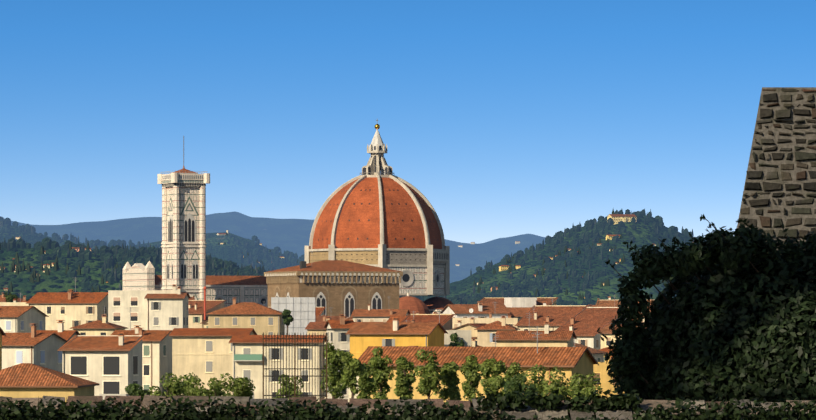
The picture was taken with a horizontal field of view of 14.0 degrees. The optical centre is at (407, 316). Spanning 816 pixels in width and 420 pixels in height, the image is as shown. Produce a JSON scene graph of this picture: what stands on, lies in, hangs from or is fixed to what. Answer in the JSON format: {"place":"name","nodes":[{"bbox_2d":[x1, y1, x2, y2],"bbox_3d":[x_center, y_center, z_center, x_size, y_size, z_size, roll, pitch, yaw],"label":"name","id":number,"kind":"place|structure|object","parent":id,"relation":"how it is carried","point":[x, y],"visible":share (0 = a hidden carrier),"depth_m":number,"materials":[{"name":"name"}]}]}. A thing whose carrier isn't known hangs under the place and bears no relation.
{"place":"outdoors","nodes":[
{"label":"outdoors","id":0,"kind":"place"},
{"bbox_2d":[0,212,704,304],"bbox_3d":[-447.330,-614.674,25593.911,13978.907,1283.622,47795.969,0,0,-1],"label":"hills","id":1,"kind":"structure","parent":0,"point":[292,235],"depth_m":11089.04,"materials":[{"name":"green plant"}]},
{"bbox_2d":[0,209,692,299],"bbox_3d":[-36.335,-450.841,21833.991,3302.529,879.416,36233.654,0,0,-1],"label":"hillside houses","id":2,"kind":"structure","parent":1,"relation":"on","point":[17,269],"depth_m":5048.67,"materials":[{"name":"paint"}]},
{"bbox_2d":[0,208,705,306],"bbox_3d":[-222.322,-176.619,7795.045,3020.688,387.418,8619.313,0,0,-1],"label":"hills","id":3,"kind":"structure","parent":1,"relation":"on","point":[121,252],"depth_m":5229.59,"materials":[{"name":"green plant"}]},
{"bbox_2d":[0,0,815,243],"label":"sky","id":4,"kind":"structure","parent":0,"point":[543,118],"materials":[{"name":"blue"}]},
{"bbox_3d":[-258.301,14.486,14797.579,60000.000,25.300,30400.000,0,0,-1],"label":"ground","id":5,"kind":"structure","parent":0,"visible":0},
{"bbox_2d":[157,136,209,299],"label":"campanile","id":6,"kind":"structure","parent":5,"relation":"on","point":[184,243],"depth_m":1324.30,"materials":[{"name":"stone"}]},
{"bbox_2d":[123,120,452,313],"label":"cathedral","id":7,"kind":"structure","parent":5,"relation":"on","point":[376,213],"depth_m":1379.09,"materials":[{"name":"tile"}]},
{"bbox_2d":[4,291,602,401],"bbox_3d":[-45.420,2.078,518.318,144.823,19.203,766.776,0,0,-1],"label":"garden trees","id":8,"kind":"object","parent":5,"relation":"on","point":[510,381],"visible":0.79,"depth_m":174.16,"materials":[{"name":"green plant"}]},
{"bbox_2d":[0,277,653,401],"bbox_3d":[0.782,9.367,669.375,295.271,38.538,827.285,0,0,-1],"label":"city buildings","id":9,"kind":"structure","parent":5,"relation":"on","point":[75,343],"depth_m":538.85,"materials":[{"name":"paint"}]},
{"bbox_2d":[264,252,402,317],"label":"church","id":10,"kind":"structure","parent":5,"relation":"on","point":[340,295],"depth_m":1057.17,"materials":[{"name":"stone"}]},
{"bbox_2d":[0,395,815,419],"bbox_3d":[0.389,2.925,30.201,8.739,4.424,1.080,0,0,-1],"label":"garden wall coping","id":11,"kind":"object","parent":5,"relation":"on","point":[645,405],"visible":0.23,"depth_m":30.00,"materials":[{"name":"stone"}]},
{"bbox_2d":[262,332,327,398],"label":"iron railing","id":12,"kind":"object","parent":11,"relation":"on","point":[294,368],"visible":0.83,"depth_m":119.76,"materials":[{"name":"black metal"}]},
{"bbox_2d":[0,388,815,419],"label":"ivy on wall","id":13,"kind":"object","parent":11,"relation":"on","point":[222,411],"visible":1,"depth_m":29.19,"materials":[{"name":"green plant"}]},
{"bbox_2d":[597,214,815,401],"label":"bush","id":14,"kind":"object","parent":5,"relation":"on","point":[738,317],"visible":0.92,"depth_m":44.27,"materials":[{"name":"green plant"}]},
{"bbox_2d":[737,87,815,254],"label":"bastion wall","id":15,"kind":"structure","parent":5,"relation":"on","point":[780,185],"depth_m":55.94,"materials":[{"name":"stone"}]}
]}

